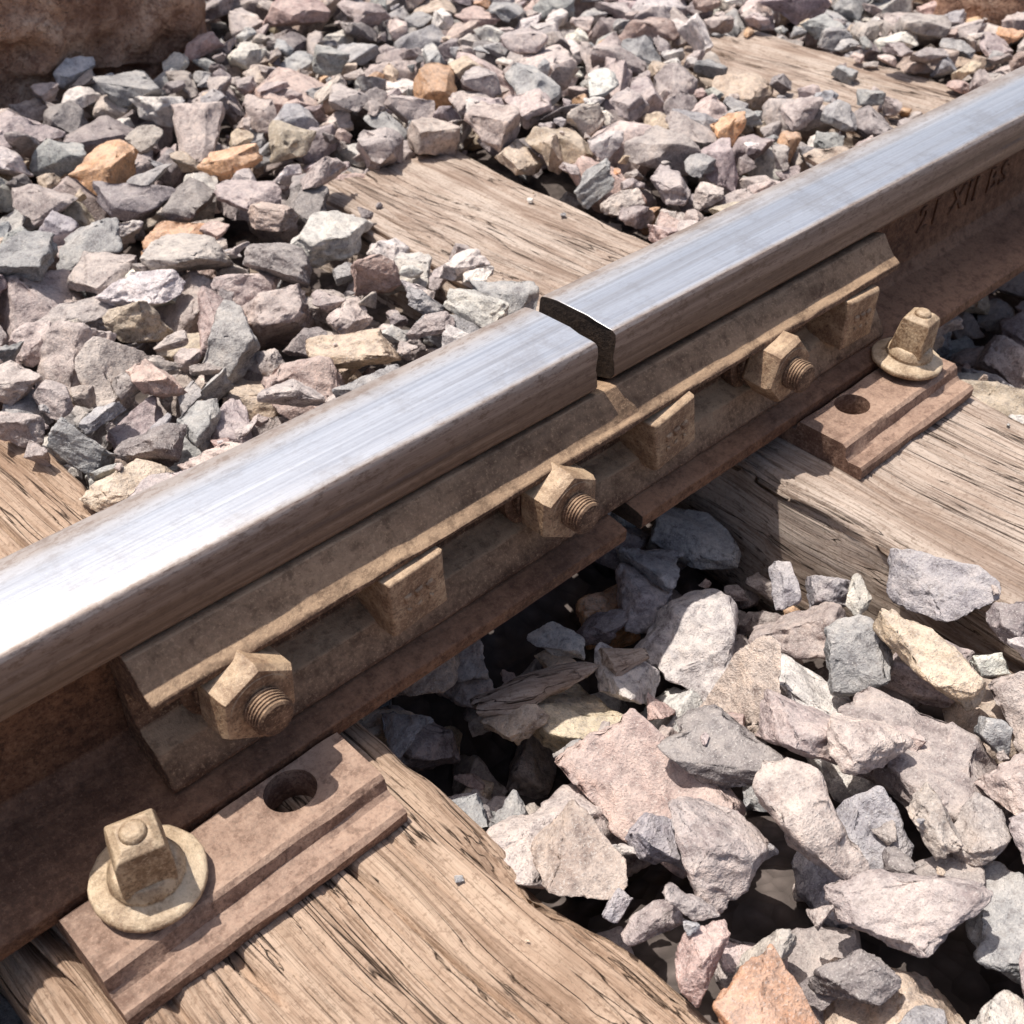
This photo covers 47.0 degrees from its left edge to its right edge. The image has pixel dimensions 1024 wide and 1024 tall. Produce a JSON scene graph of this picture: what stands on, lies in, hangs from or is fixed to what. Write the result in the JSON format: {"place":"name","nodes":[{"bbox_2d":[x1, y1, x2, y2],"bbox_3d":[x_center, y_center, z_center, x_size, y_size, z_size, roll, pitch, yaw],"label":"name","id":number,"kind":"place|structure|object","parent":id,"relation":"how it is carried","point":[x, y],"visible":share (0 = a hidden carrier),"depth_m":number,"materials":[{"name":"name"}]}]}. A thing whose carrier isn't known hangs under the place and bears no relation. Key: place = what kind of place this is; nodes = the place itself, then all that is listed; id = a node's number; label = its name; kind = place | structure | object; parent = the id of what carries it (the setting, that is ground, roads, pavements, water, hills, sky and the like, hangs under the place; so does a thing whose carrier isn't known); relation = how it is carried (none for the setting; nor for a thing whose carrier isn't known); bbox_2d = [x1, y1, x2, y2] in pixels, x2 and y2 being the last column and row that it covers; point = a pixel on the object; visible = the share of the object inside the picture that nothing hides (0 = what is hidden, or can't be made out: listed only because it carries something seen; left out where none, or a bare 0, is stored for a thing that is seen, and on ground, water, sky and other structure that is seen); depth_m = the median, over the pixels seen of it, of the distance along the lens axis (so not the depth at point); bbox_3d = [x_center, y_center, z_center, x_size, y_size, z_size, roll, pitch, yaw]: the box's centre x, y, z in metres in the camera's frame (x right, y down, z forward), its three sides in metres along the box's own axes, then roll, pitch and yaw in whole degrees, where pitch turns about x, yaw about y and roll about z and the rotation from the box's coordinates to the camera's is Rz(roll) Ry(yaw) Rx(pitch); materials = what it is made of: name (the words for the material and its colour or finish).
{"place":"outdoors","nodes":[
{"label":"outdoors","id":0,"kind":"place"},
{"bbox_2d":[0,0,1023,1023],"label":"ground","id":1,"kind":"structure","parent":0,"point":[948,968],"depth_m":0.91,"materials":[{"name":"stone"}]},
{"bbox_2d":[0,0,206,123],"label":"sandstone block","id":2,"kind":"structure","parent":1,"relation":"on","point":[41,41],"depth_m":1.65,"materials":[{"name":"brown stone"}]},
{"bbox_2d":[0,440,710,1023],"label":"wooden sleeper","id":3,"kind":"object","parent":1,"relation":"on","point":[398,926],"visible":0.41,"depth_m":0.63,"materials":[{"name":"brown wood"}]},
{"bbox_2d":[55,733,407,1023],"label":"rail tie plate","id":4,"kind":"object","parent":3,"relation":"on","point":[267,864],"visible":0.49,"depth_m":0.65,"materials":[{"name":"brown metal"}]},
{"bbox_2d":[87,809,207,932],"bbox_3d":[-0.194,0.189,0.624,0.062,0.084,0.062,-33,55,-31],"label":"rail screw spike","id":5,"kind":"object","parent":4,"relation":"on","point":[148,872],"visible":1,"depth_m":0.61,"materials":[{"name":"metal"}]},
{"bbox_2d":[470,647,648,716],"bbox_3d":[0.037,0.124,0.873,0.144,0.017,0.033,-15,41,-18],"label":"wood splinter","id":6,"kind":"object","parent":1,"relation":"on","point":[532,687],"visible":1,"depth_m":0.86,"materials":[{"name":"brown wood"}]},
{"bbox_2d":[319,150,1023,679],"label":"wooden sleeper","id":7,"kind":"object","parent":1,"relation":"on","point":[949,486],"visible":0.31,"depth_m":0.99,"materials":[{"name":"brown wood"}]},
{"bbox_2d":[778,357,973,479],"bbox_3d":[0.249,-0.137,1.074,0.176,0.027,0.283,-31,48,-33],"label":"rail tie plate","id":8,"kind":"object","parent":7,"relation":"on","point":[864,427],"visible":0.43,"depth_m":0.99,"materials":[{"name":"brown metal"}]},
{"bbox_2d":[871,307,942,380],"bbox_3d":[0.348,-0.141,1.032,0.062,0.084,0.063,-30,53,-34],"label":"rail screw spike","id":9,"kind":"object","parent":8,"relation":"on","point":[906,351],"visible":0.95,"depth_m":1.02,"materials":[{"name":"metal"}]},
{"bbox_2d":[645,28,963,145],"bbox_3d":[1.156,-0.087,1.146,0.254,0.151,2.580,-30,48,-32],"label":"wooden sleeper","id":10,"kind":"object","parent":1,"relation":"on","point":[767,57],"visible":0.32,"depth_m":1.72,"materials":[{"name":"brown wood"}]},
{"bbox_2d":[913,0,1019,55],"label":"wooden sleeper","id":11,"kind":"object","parent":1,"relation":"on","point":[1013,47],"visible":0.02,"depth_m":2.01,"materials":[{"name":"brown wood"}]},
{"bbox_2d":[539,66,1023,528],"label":"railway rail","id":12,"kind":"object","parent":11,"relation":"on","point":[936,196],"visible":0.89,"depth_m":0.98,"materials":[{"name":"metal"}]},
{"bbox_2d":[931,0,1023,26],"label":"sandstone boulder","id":13,"kind":"object","parent":1,"relation":"on","point":[995,12],"visible":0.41,"depth_m":1.88,"materials":[{"name":"brown stone"}]},
{"bbox_3d":[-0.259,0.787,0.067,0.257,0.151,2.542,-31,48,-33],"label":"wooden sleeper","id":14,"kind":"object","parent":1,"relation":"on","visible":0},
{"bbox_2d":[0,307,626,960],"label":"railway rail","id":15,"kind":"object","parent":14,"relation":"on","point":[84,601],"visible":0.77,"depth_m":0.67,"materials":[{"name":"metal"}]},
{"bbox_2d":[109,232,899,793],"bbox_3d":[0.057,-0.046,0.848,0.732,0.095,0.050,-31,48,-33],"label":"rail joint bar","id":16,"kind":"object","parent":15,"relation":"attached to","point":[313,622],"visible":0.69,"depth_m":0.76,"materials":[{"name":"brown metal"}]},
{"bbox_2d":[178,645,294,739],"bbox_3d":[-0.180,0.081,0.689,0.060,0.060,0.149,-31,48,-33],"label":"bolt with hex nut","id":17,"kind":"object","parent":16,"relation":"on","point":[245,695],"visible":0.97,"depth_m":0.65,"materials":[{"name":"brown metal"}]},
{"bbox_2d":[356,545,446,635],"bbox_3d":[-0.109,0.018,0.773,0.058,0.058,0.152,-31,48,-33],"label":"square head bolt","id":18,"kind":"object","parent":16,"relation":"on","point":[398,601],"visible":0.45,"depth_m":0.73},
{"bbox_2d":[497,462,600,536],"bbox_3d":[0.000,-0.029,0.825,0.060,0.060,0.149,-31,48,-33],"label":"bolt with hex nut","id":19,"kind":"object","parent":16,"relation":"on","point":[559,501],"visible":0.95,"depth_m":0.78,"materials":[{"name":"brown metal"}]},
{"bbox_2d":[619,391,694,469],"bbox_3d":[0.069,-0.091,0.907,0.058,0.058,0.152,-31,48,-33],"label":"square head bolt","id":20,"kind":"object","parent":16,"relation":"on","point":[659,439],"visible":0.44,"depth_m":0.86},
{"bbox_2d":[720,331,814,401],"bbox_3d":[0.178,-0.137,0.958,0.060,0.060,0.149,-31,48,-33],"label":"bolt with hex nut","id":21,"kind":"object","parent":16,"relation":"on","point":[780,367],"visible":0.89,"depth_m":0.92,"materials":[{"name":"brown metal"}]},
{"bbox_2d":[807,284,878,349],"bbox_3d":[0.244,-0.197,1.038,0.058,0.058,0.152,-31,48,-33],"label":"square head bolt","id":22,"kind":"object","parent":16,"relation":"on","point":[847,322],"visible":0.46,"depth_m":0.99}
]}

